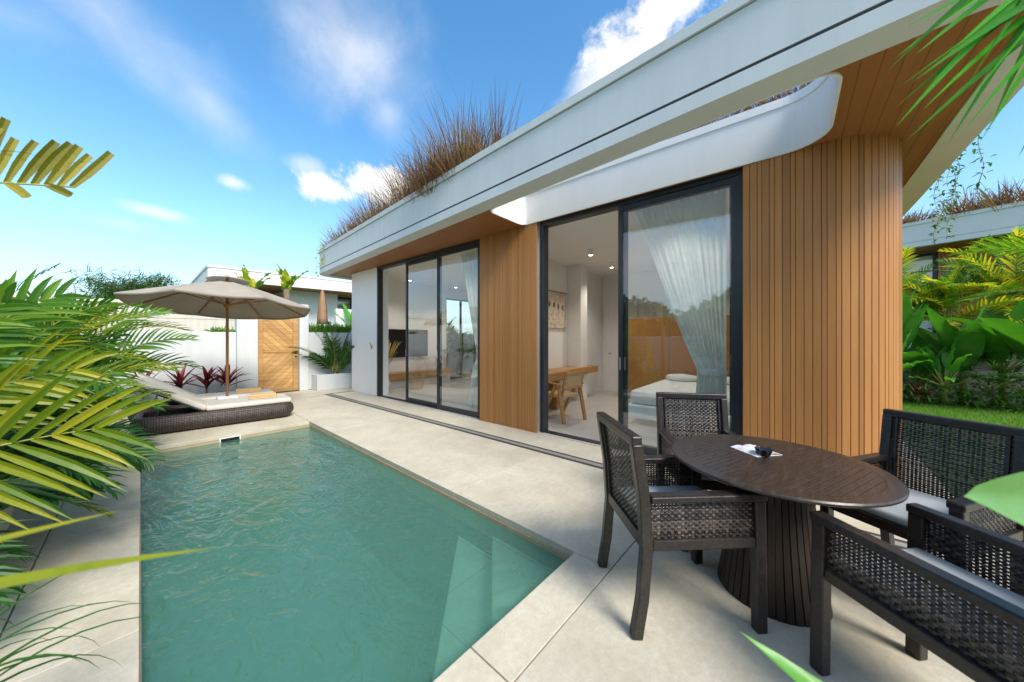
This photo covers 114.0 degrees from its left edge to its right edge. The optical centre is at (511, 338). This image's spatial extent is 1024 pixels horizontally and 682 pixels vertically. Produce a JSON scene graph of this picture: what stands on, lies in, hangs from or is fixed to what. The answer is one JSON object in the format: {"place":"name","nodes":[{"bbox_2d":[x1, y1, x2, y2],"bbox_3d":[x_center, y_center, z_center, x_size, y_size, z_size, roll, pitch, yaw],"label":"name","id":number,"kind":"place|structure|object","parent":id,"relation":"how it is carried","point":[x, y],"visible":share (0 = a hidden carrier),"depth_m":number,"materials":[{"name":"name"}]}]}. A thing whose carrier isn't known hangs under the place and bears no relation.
{"place":"outdoors","nodes":[
{"label":"outdoors","id":0,"kind":"place"},
{"bbox_2d":[384,73,544,203],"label":"fountain grass","id":1,"kind":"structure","parent":0,"point":[441,163],"depth_m":4.57,"materials":[{"name":"brown plant"}]},
{"bbox_2d":[0,387,1009,681],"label":"pool deck","id":2,"kind":"structure","parent":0,"point":[568,619],"depth_m":1.82,"materials":[{"name":"stone"}]},
{"bbox_2d":[0,505,13,535],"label":"plant pot","id":3,"kind":"object","parent":2,"relation":"on","point":[8,510],"visible":0.53,"depth_m":2.05,"materials":[{"name":"concrete"}]},
{"bbox_2d":[0,381,167,508],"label":"areca palm","id":4,"kind":"object","parent":3,"relation":"in","point":[138,463],"visible":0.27,"depth_m":2.26,"materials":[{"name":"green plant"}]},
{"bbox_2d":[0,576,166,681],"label":"grassy plant","id":5,"kind":"object","parent":2,"relation":"on","point":[23,659],"visible":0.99,"depth_m":1.02,"materials":[{"name":"green plant"}]},
{"bbox_2d":[0,268,172,606],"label":"areca palm","id":6,"kind":"object","parent":2,"relation":"on","point":[14,330],"visible":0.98,"depth_m":1.63,"materials":[{"name":"green plant"}]},
{"bbox_2d":[0,292,185,442],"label":"areca palm","id":7,"kind":"object","parent":2,"relation":"on","point":[107,306],"visible":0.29,"depth_m":2.81,"materials":[{"name":"green plant"}]},
{"bbox_2d":[4,300,204,420],"bbox_3d":[-4.873,0.445,3.479,2.306,1.911,2.460,0,0,42],"label":"areca palm","id":8,"kind":"object","parent":2,"relation":"on","point":[117,333],"visible":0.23,"depth_m":4.03,"materials":[{"name":"green plant"}]},
{"bbox_2d":[0,511,211,588],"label":"strap leaf plant","id":9,"kind":"object","parent":2,"relation":"on","point":[21,578],"visible":1,"depth_m":0.47,"materials":[{"name":"green leaf"}]},
{"bbox_2d":[121,366,160,410],"bbox_3d":[-7.288,0.957,6.573,0.782,0.965,0.544,0,0,1],"label":"cordyline","id":10,"kind":"object","parent":2,"relation":"on","point":[148,374],"visible":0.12,"depth_m":6.53,"materials":[{"name":"red plant"}]},
{"bbox_2d":[163,366,201,400],"bbox_3d":[-6.936,0.990,6.918,0.661,0.914,0.742,0,0,26],"label":"cordyline","id":11,"kind":"object","parent":2,"relation":"on","point":[179,380],"visible":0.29,"depth_m":6.89,"materials":[{"name":"red plant"}]},
{"bbox_2d":[128,373,273,420],"bbox_3d":[-5.580,1.002,6.151,0.800,0.796,1.980,0,0,45],"label":"sun lounger","id":12,"kind":"object","parent":2,"relation":"on","point":[206,397],"visible":0.29,"depth_m":5.93,"materials":[{"name":"fabric"}]},
{"bbox_2d":[236,387,261,393],"bbox_3d":[-5.162,1.018,6.528,0.400,0.066,0.260,0,0,-40],"label":"folded towel","id":13,"kind":"object","parent":12,"relation":"on","point":[248,390],"visible":1,"depth_m":6.46,"materials":[{"name":"fabric"}]},
{"bbox_2d":[129,377,293,435],"bbox_3d":[-4.822,1.002,5.513,1.980,0.796,0.800,0,0,-44],"label":"sun lounger","id":14,"kind":"object","parent":2,"relation":"on","point":[197,412],"visible":0.94,"depth_m":5.20,"materials":[{"name":"wicker"}]},
{"bbox_2d":[248,392,276,399],"bbox_3d":[-4.412,1.018,5.896,0.400,0.066,0.260,0,0,-36],"label":"folded towel","id":15,"kind":"object","parent":14,"relation":"on","point":[263,395],"visible":1,"depth_m":5.82,"materials":[{"name":"fabric"}]},
{"bbox_2d":[113,275,310,399],"bbox_3d":[-5.101,0.134,5.961,2.458,2.532,2.453,0,0,8],"label":"parasol","id":16,"kind":"object","parent":2,"relation":"on","point":[227,297],"visible":0.97,"depth_m":5.95,"materials":[{"name":"white fabric"}]},
{"bbox_2d":[235,319,257,388],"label":"gate pillar","id":17,"kind":"structure","parent":2,"relation":"on","point":[246,343],"depth_m":8.01,"materials":[{"name":"paint"}]},
{"bbox_2d":[258,318,297,391],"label":"gate","id":18,"kind":"structure","parent":17,"relation":"attached to","point":[277,363],"depth_m":8.58,"materials":[{"name":"brown wood"}]},
{"bbox_2d":[298,304,308,390],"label":"gate pillar","id":19,"kind":"structure","parent":2,"relation":"on","point":[303,362],"depth_m":8.90,"materials":[{"name":"paint"}]},
{"bbox_2d":[312,372,351,390],"bbox_3d":[-4.996,1.190,9.299,0.430,0.420,0.950,0,0,42],"label":"planter box","id":20,"kind":"object","parent":2,"relation":"on","point":[326,381],"visible":0.92,"depth_m":9.08,"materials":[{"name":"paint"}]},
{"bbox_2d":[289,321,354,373],"bbox_3d":[-4.996,0.270,9.147,2.217,1.542,2.050,0,0,42],"label":"planter palm","id":21,"kind":"object","parent":20,"relation":"in","point":[343,356],"visible":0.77,"depth_m":9.13,"materials":[{"name":"green plant"}]},
{"bbox_2d":[139,424,569,681],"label":"pool basin","id":22,"kind":"object","parent":2,"relation":"in","point":[303,587],"visible":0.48,"depth_m":3.41,"materials":[{"name":"liquid"}]},
{"bbox_2d":[219,435,240,446],"bbox_3d":[-4.081,1.485,4.822,0.010,0.110,0.240,0,0,42],"label":"pool skimmer","id":23,"kind":"object","parent":22,"relation":"attached to","point":[232,440],"visible":0.89,"depth_m":4.82,"materials":[{"name":"white plastic"}]},
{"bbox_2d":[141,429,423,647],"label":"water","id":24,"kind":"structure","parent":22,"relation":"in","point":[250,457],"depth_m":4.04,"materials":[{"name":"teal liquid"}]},
{"bbox_2d":[324,391,937,555],"bbox_3d":[-0.758,1.403,5.465,9.650,0.015,0.722,0,0,40],"label":"slot drain","id":25,"kind":"object","parent":2,"relation":"on","point":[900,544],"visible":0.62,"depth_m":4.50,"materials":[{"name":"metal"}]},
{"bbox_2d":[318,0,1023,479],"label":"villa","id":26,"kind":"object","parent":2,"relation":"on","point":[832,172],"visible":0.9,"depth_m":3.17,"materials":[{"name":"paint"}]},
{"bbox_2d":[314,244,324,276],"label":"trailing vine","id":27,"kind":"object","parent":26,"relation":"hanging from","point":[320,259],"visible":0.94,"depth_m":8.61,"materials":[{"name":"plant"}]},
{"bbox_2d":[369,340,399,363],"bbox_3d":[-3.335,0.556,8.630,0.875,1.091,0.771,0,0,-36],"label":"dried plant","id":28,"kind":"object","parent":26,"relation":"on","point":[391,354],"visible":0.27,"depth_m":8.66,"materials":[{"name":"brown plant"}]},
{"bbox_2d":[388,329,427,357],"bbox_3d":[-3.125,0.150,9.953,0.048,0.820,1.420,0,0,40],"label":"television","id":29,"kind":"object","parent":26,"relation":"attached to","point":[418,342],"visible":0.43,"depth_m":10.00,"materials":[{"name":"black glass"}]},
{"bbox_2d":[409,371,423,388],"bbox_3d":[-2.662,1.149,9.226,0.440,0.490,0.440,0,0,40],"label":"basket","id":30,"kind":"object","parent":26,"relation":"on","point":[416,382],"visible":0.95,"depth_m":9.06,"materials":[{"name":"beige wicker"}]},
{"bbox_2d":[388,368,451,388],"bbox_3d":[-2.840,1.187,9.995,0.420,0.414,2.350,0,0,40],"label":"media console","id":31,"kind":"object","parent":26,"relation":"on","point":[398,379],"visible":0.5,"depth_m":9.88,"materials":[{"name":"brown wood"}]},
{"bbox_2d":[377,239,479,418],"bbox_3d":[-1.852,-0.159,6.924,3.560,3.118,0.134,0,0,40],"label":"sliding door","id":32,"kind":"structure","parent":26,"relation":"in","point":[438,254],"depth_m":6.68,"materials":[{"name":"black metal"}]},
{"bbox_2d":[446,298,475,378],"bbox_3d":[-1.810,0.025,11.708,0.080,2.750,1.394,0,0,40],"label":"window frame","id":33,"kind":"structure","parent":26,"relation":"in","point":[460,301],"depth_m":11.69,"materials":[{"name":"black metal"}]},
{"bbox_2d":[461,250,477,411],"bbox_3d":[-0.672,-0.121,6.190,0.787,3.018,0.126,0,0,40],"label":"curtain","id":34,"kind":"object","parent":26,"relation":"hanging from","point":[470,263],"visible":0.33,"depth_m":6.21,"materials":[{"name":"white fabric"}]},
{"bbox_2d":[548,290,566,331],"bbox_3d":[0.920,-0.569,7.178,0.028,0.896,1.040,0,0,40],"label":"wall hanging","id":35,"kind":"object","parent":26,"relation":"attached to","point":[556,309],"depth_m":7.24,"materials":[{"name":"beige fabric"}]},
{"bbox_2d":[548,370,586,423],"bbox_3d":[0.885,0.976,5.766,0.560,0.851,0.592,0,0,-36],"label":"desk chair","id":36,"kind":"object","parent":26,"relation":"on","point":[573,381],"visible":0.9,"depth_m":5.58,"materials":[{"name":"brown wood"}]},
{"bbox_2d":[548,365,597,409],"bbox_3d":[1.043,1.022,6.919,0.555,0.744,2.880,0,0,40],"label":"desk","id":37,"kind":"object","parent":26,"relation":"on","point":[555,375],"visible":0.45,"depth_m":6.54,"materials":[{"name":"brown wood"}]},
{"bbox_2d":[588,249,592,255],"bbox_3d":[1.472,-1.605,6.220,0.090,0.114,0.090,0,0,40],"label":"downlight","id":38,"kind":"object","parent":26,"relation":"attached to","point":[590,252],"visible":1,"depth_m":6.18,"materials":[{"name":"white plastic"}]},
{"bbox_2d":[606,301,635,390],"bbox_3d":[2.822,0.225,8.697,0.800,2.350,0.066,0,0,40],"label":"interior door","id":39,"kind":"structure","parent":26,"relation":"in","point":[611,308],"depth_m":8.85,"materials":[{"name":"paint"}]},
{"bbox_2d":[540,167,742,454],"bbox_3d":[1.414,-0.159,4.188,2.480,3.118,0.134,0,0,40],"label":"sliding door","id":40,"kind":"structure","parent":26,"relation":"in","point":[733,179],"depth_m":3.97,"materials":[{"name":"black metal"}]},
{"bbox_2d":[628,374,729,429],"bbox_3d":[3.170,1.005,5.809,1.570,0.590,2.150,0,0,40],"label":"bed","id":41,"kind":"object","parent":26,"relation":"on","point":[642,404],"visible":0.43,"depth_m":5.42,"materials":[{"name":"fabric"}]},
{"bbox_2d":[628,315,729,397],"bbox_3d":[3.782,0.472,6.829,3.040,1.844,0.060,0,0,40],"label":"fence","id":42,"kind":"object","parent":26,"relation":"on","point":[658,350],"visible":0.24,"depth_m":7.30,"materials":[{"name":"brown wood"}]},
{"bbox_2d":[635,190,727,433],"bbox_3d":[1.977,-0.121,3.971,1.009,3.018,0.126,0,0,40],"label":"curtain","id":43,"kind":"object","parent":26,"relation":"hanging from","point":[686,240],"visible":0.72,"depth_m":3.83,"materials":[{"name":"white fabric"}]},
{"bbox_2d":[929,128,995,243],"bbox_3d":[4.799,-1.714,3.631,0.207,1.214,1.583,0,0,40],"label":"hanging vine","id":44,"kind":"object","parent":26,"relation":"hanging from","point":[952,191],"visible":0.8,"depth_m":3.65,"materials":[{"name":"green plant"}]},
{"bbox_2d":[597,412,767,640],"bbox_3d":[0.868,0.930,1.822,0.659,0.947,0.548,0,0,-3],"label":"dining chair","id":45,"kind":"object","parent":2,"relation":"on","point":[675,514],"visible":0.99,"depth_m":1.58,"materials":[{"name":"wicker"}]},
{"bbox_2d":[656,392,736,551],"bbox_3d":[1.430,0.930,2.463,0.548,0.947,0.659,0,0,10],"label":"dining chair","id":46,"kind":"object","parent":2,"relation":"on","point":[667,438],"visible":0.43,"depth_m":2.73,"materials":[{"name":"wicker"}]},
{"bbox_2d":[671,434,909,627],"bbox_3d":[1.445,1.040,1.861,1.000,0.720,1.000,0,0,42],"label":"dining table","id":47,"kind":"object","parent":2,"relation":"on","point":[796,483],"visible":0.69,"depth_m":1.68,"materials":[{"name":"brown wood"}]},
{"bbox_2d":[730,444,780,456],"bbox_3d":[1.465,0.673,2.004,0.176,0.010,0.184,0,0,-10],"label":"magazine","id":48,"kind":"object","parent":47,"relation":"on","point":[748,449],"visible":0.76,"depth_m":2.00,"materials":[{"name":"paper"}]},
{"bbox_2d":[754,446,772,456],"bbox_3d":[1.452,0.653,1.921,0.086,0.041,0.086,0,0,42],"label":"ashtray","id":49,"kind":"object","parent":48,"relation":"on","point":[764,451],"visible":1,"depth_m":1.91,"materials":[{"name":"black glass"}]},
{"bbox_2d":[741,472,1023,681],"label":"broad leaf plant","id":50,"kind":"object","parent":2,"relation":"on","point":[1004,496],"visible":1,"depth_m":0.60,"materials":[{"name":"green plant"}]},
{"bbox_2d":[809,503,1023,681],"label":"dining chair","id":51,"kind":"object","parent":2,"relation":"on","point":[969,623],"visible":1,"depth_m":1.20,"materials":[{"name":"wicker"}]},
{"bbox_2d":[820,408,1023,595],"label":"dining chair","id":52,"kind":"object","parent":2,"relation":"on","point":[889,522],"visible":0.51,"depth_m":1.84,"materials":[{"name":"wicker"}]},
{"bbox_2d":[0,0,1023,333],"label":"sky","id":53,"kind":"structure","parent":0,"point":[236,131],"materials":[{"name":"blue"}]},
{"bbox_2d":[316,80,813,249],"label":"roof grass","id":54,"kind":"structure","parent":0,"point":[349,226],"depth_m":5.94,"materials":[{"name":"brown plant"}]},
{"bbox_2d":[119,373,1023,492],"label":"ground","id":55,"kind":"structure","parent":0,"point":[956,402],"depth_m":6.88,"materials":[{"name":"green plant"}]},
{"bbox_2d":[15,263,93,346],"bbox_3d":[-6.462,0.205,3.564,2.906,2.391,2.742,0,0,42],"label":"areca palm","id":56,"kind":"object","parent":55,"relation":"on","point":[41,273],"visible":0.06,"depth_m":4.21,"materials":[{"name":"green plant"}]},
{"bbox_2d":[0,116,114,197],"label":"tall palm","id":57,"kind":"object","parent":55,"relation":"on","point":[54,158],"visible":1,"depth_m":1.45,"materials":[{"name":"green plant"}]},
{"bbox_2d":[0,365,114,518],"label":"areca palm","id":58,"kind":"object","parent":55,"relation":"on","point":[34,431],"visible":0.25,"depth_m":2.14,"materials":[{"name":"green plant"}]},
{"bbox_2d":[20,307,137,370],"bbox_3d":[-5.087,0.019,2.369,3.227,2.763,3.251,0,0,42],"label":"areca palm","id":59,"kind":"object","parent":55,"relation":"on","point":[108,344],"visible":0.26,"depth_m":3.47,"materials":[{"name":"green plant"}]},
{"bbox_2d":[12,291,159,395],"bbox_3d":[-6.827,0.303,4.671,3.047,2.196,2.724,0,0,42],"label":"areca palm","id":60,"kind":"object","parent":55,"relation":"on","point":[28,293],"visible":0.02,"depth_m":5.41,"materials":[{"name":"green plant"}]},
{"bbox_2d":[52,265,181,298],"bbox_3d":[-14.752,-0.764,12.925,4.201,4.346,4.158,0,0,10],"label":"feathery tree","id":61,"kind":"object","parent":55,"relation":"on","point":[126,284],"visible":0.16,"depth_m":12.17,"materials":[{"name":"green plant"}]},
{"bbox_2d":[12,294,234,331],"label":"boundary wall","id":62,"kind":"structure","parent":55,"relation":"on","point":[198,323],"depth_m":8.79,"materials":[{"name":"white paint"}]},
{"bbox_2d":[80,331,235,409],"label":"garden wall","id":63,"kind":"structure","parent":55,"relation":"on","point":[208,351],"depth_m":7.39,"materials":[{"name":"paint"}]},
{"bbox_2d":[203,325,235,331],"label":"creeping plant","id":64,"kind":"object","parent":63,"relation":"on","point":[219,330],"visible":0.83,"depth_m":7.73,"materials":[{"name":"green plant"}]},
{"bbox_2d":[233,265,270,288],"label":"banana palm","id":65,"kind":"object","parent":55,"relation":"on","point":[253,282],"visible":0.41,"depth_m":11.39,"materials":[{"name":"green plant"}]},
{"bbox_2d":[189,265,351,327],"bbox_3d":[-11.295,-0.610,18.569,10.457,4.020,9.460,0,0,42],"label":"background villa","id":66,"kind":"object","parent":55,"relation":"on","point":[305,290],"visible":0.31,"depth_m":14.62,"materials":[{"name":"paint"},{"name":"wood"},{"name":"glass"}]},
{"bbox_2d":[337,297,351,309],"bbox_3d":[-7.631,-1.500,18.349,0.050,1.200,4.440,0,0,42],"label":"window","id":67,"kind":"structure","parent":66,"relation":"in","point":[350,299],"depth_m":17.40,"materials":[{"name":"black metal"}]},
{"bbox_2d":[276,263,308,299],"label":"banana palm","id":68,"kind":"object","parent":55,"relation":"on","point":[287,282],"visible":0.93,"depth_m":12.03,"materials":[{"name":"green plant"}]},
{"bbox_2d":[317,289,327,324],"bbox_3d":[-7.411,-0.250,13.011,0.500,3.300,0.500,0,0,42],"label":"closed parasol","id":69,"kind":"object","parent":55,"relation":"on","point":[322,316],"visible":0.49,"depth_m":12.93,"materials":[{"name":"beige fabric"}]},
{"bbox_2d":[327,303,351,324],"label":"banana plant","id":70,"kind":"object","parent":55,"relation":"on","point":[348,314],"visible":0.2,"depth_m":13.81,"materials":[{"name":"green plant"}]},
{"bbox_2d":[334,309,351,332],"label":"courtyard wall","id":71,"kind":"structure","parent":55,"relation":"on","point":[341,314],"depth_m":13.91,"materials":[{"name":"white paint"}]},
{"bbox_2d":[309,332,472,389],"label":"garden wall","id":72,"kind":"structure","parent":55,"relation":"on","point":[316,345],"depth_m":9.56,"materials":[{"name":"paint"}]},
{"bbox_2d":[309,321,351,332],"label":"wall top grass","id":73,"kind":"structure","parent":72,"relation":"on","point":[340,329],"depth_m":9.47,"materials":[{"name":"green plant"}]},
{"bbox_2d":[442,325,468,355],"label":"wall","id":74,"kind":"structure","parent":55,"relation":"on","point":[451,333],"depth_m":11.70,"materials":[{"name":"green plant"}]},
{"bbox_2d":[447,316,466,348],"bbox_3d":[-2.952,0.304,12.441,2.161,2.299,1.529,0,0,31],"label":"banana plant","id":75,"kind":"object","parent":55,"relation":"on","point":[448,347],"visible":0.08,"depth_m":12.50,"materials":[{"name":"green plant"}]},
{"bbox_2d":[447,323,475,374],"bbox_3d":[-1.850,0.373,12.782,2.301,2.055,2.257,0,0,-5],"label":"garden palm","id":76,"kind":"object","parent":55,"relation":"on","point":[466,346],"visible":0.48,"depth_m":12.58,"materials":[{"name":"green plant"}]},
{"bbox_2d":[902,289,928,399],"bbox_3d":[8.957,0.162,7.782,0.979,2.581,1.298,0,0,42],"label":"banana plant","id":77,"kind":"object","parent":55,"relation":"on","point":[912,319],"visible":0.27,"depth_m":7.49,"materials":[{"name":"green plant"}]},
{"bbox_2d":[902,330,939,372],"bbox_3d":[8.774,0.630,7.620,1.515,1.648,1.486,0,0,-19],"label":"ginger plant","id":78,"kind":"object","parent":55,"relation":"on","point":[906,366],"visible":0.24,"depth_m":7.42,"materials":[{"name":"green plant"}]},
{"bbox_2d":[902,381,939,401],"bbox_3d":[8.930,1.157,7.256,0.760,0.487,0.837,0,0,-7],"label":"bromeliad","id":79,"kind":"object","parent":55,"relation":"on","point":[914,392],"visible":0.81,"depth_m":7.26,"materials":[{"name":"green plant"}]},
{"bbox_2d":[902,246,964,328],"bbox_3d":[9.839,-0.370,8.719,2.684,3.640,2.829,0,0,42],"label":"golden palm","id":80,"kind":"object","parent":55,"relation":"on","point":[908,251],"visible":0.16,"depth_m":8.01,"materials":[{"name":"green plant"}]},
{"bbox_2d":[902,335,1012,400],"bbox_3d":[9.581,0.622,7.715,2.275,1.667,1.713,0,0,6],"label":"banana plant","id":81,"kind":"object","parent":55,"relation":"on","point":[912,355],"visible":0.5,"depth_m":7.50,"materials":[{"name":"green plant"}]},
{"bbox_2d":[895,0,1023,154],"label":"fan leaf palm","id":82,"kind":"object","parent":55,"relation":"on","point":[1008,11],"visible":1,"depth_m":0.92,"materials":[{"name":"green plant"}]},
{"bbox_2d":[906,339,1012,405],"bbox_3d":[9.214,0.741,6.997,1.332,1.427,1.590,0,0,42],"label":"ginger plant","id":83,"kind":"object","parent":55,"relation":"on","point":[947,357],"visible":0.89,"depth_m":7.10,"materials":[{"name":"green plant"}]},
{"bbox_2d":[902,201,1023,347],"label":"neighbour villa","id":84,"kind":"object","parent":55,"relation":"on","point":[968,227],"visible":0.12,"depth_m":10.16,"materials":[{"name":"paint"}]},
{"bbox_2d":[902,252,937,333],"bbox_3d":[13.820,-0.750,11.931,0.080,4.300,1.780,0,0,-32],"label":"window","id":85,"kind":"structure","parent":84,"relation":"in","point":[934,255],"depth_m":11.22,"materials":[{"name":"black metal"}]},
{"bbox_2d":[902,370,1023,413],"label":"ground cover","id":86,"kind":"object","parent":55,"relation":"on","point":[973,397],"visible":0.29,"depth_m":6.99,"materials":[{"name":"green plant"}]},
{"bbox_2d":[902,351,1023,405],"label":"garden wall","id":87,"kind":"structure","parent":55,"relation":"on","point":[986,371],"depth_m":7.46,"materials":[{"name":"paint"}]},
{"bbox_2d":[902,239,1023,329],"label":"golden palm","id":88,"kind":"object","parent":55,"relation":"on","point":[963,290],"visible":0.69,"depth_m":7.76,"materials":[{"name":"plant"}]},
{"bbox_2d":[917,304,1010,404],"bbox_3d":[9.827,0.350,7.570,1.598,2.206,1.818,0,0,-16],"label":"banana plant","id":89,"kind":"object","parent":55,"relation":"on","point":[968,340],"visible":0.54,"depth_m":7.18,"materials":[{"name":"green plant"}]},
{"bbox_2d":[924,298,1023,406],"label":"banana plant","id":90,"kind":"object","parent":55,"relation":"on","point":[995,343],"visible":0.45,"depth_m":6.91,"materials":[{"name":"green plant"}]},
{"bbox_2d":[930,226,1023,323],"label":"golden palm","id":91,"kind":"object","parent":55,"relation":"on","point":[985,273],"visible":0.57,"depth_m":7.47,"materials":[{"name":"plant"}]},
{"bbox_2d":[937,317,1023,358],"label":"banana plant","id":92,"kind":"object","parent":55,"relation":"on","point":[1010,333],"visible":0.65,"depth_m":6.52,"materials":[{"name":"green plant"}]},
{"bbox_2d":[942,360,1023,409],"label":"fan palm","id":93,"kind":"object","parent":55,"relation":"on","point":[994,369],"visible":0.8,"depth_m":6.64,"materials":[{"name":"green plant"}]},
{"bbox_2d":[944,230,1023,302],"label":"areca palm","id":94,"kind":"object","parent":55,"relation":"on","point":[1014,248],"visible":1,"depth_m":3.60,"materials":[{"name":"green plant"}]},
{"bbox_2d":[972,374,1023,391],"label":"ginger plant","id":95,"kind":"object","parent":55,"relation":"on","point":[1001,384],"visible":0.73,"depth_m":6.67,"materials":[{"name":"green plant"}]},
{"bbox_2d":[1007,257,1023,305],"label":"golden palm","id":96,"kind":"object","parent":55,"relation":"on","point":[1012,304],"visible":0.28,"depth_m":7.54,"materials":[{"name":"plant"}]},
{"bbox_2d":[902,401,1023,511],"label":"lawn grass","id":97,"kind":"structure","parent":0,"point":[967,416],"depth_m":6.15,"materials":[{"name":"green plant"}]},
{"bbox_2d":[902,174,1023,223],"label":"rooftop grass","id":98,"kind":"structure","parent":0,"point":[993,201],"depth_m":9.65,"materials":[{"name":"plant"}]},
{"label":"deck bed","id":99,"kind":"structure","parent":0,"visible":0},
{"bbox_2d":[183,366,224,392],"bbox_3d":[-6.626,1.023,7.273,0.862,0.895,0.720,0,0,-9],"label":"cordyline","id":100,"kind":"object","parent":99,"relation":"on","point":[205,381],"visible":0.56,"depth_m":7.18,"materials":[{"name":"red plant"}]},
{"bbox_2d":[204,364,252,391],"bbox_3d":[-6.452,1.017,7.485,0.770,0.903,0.799,0,0,16],"label":"cordyline","id":101,"kind":"object","parent":99,"relation":"on","point":[223,377],"visible":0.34,"depth_m":7.50,"materials":[{"name":"red plant"}]}
]}

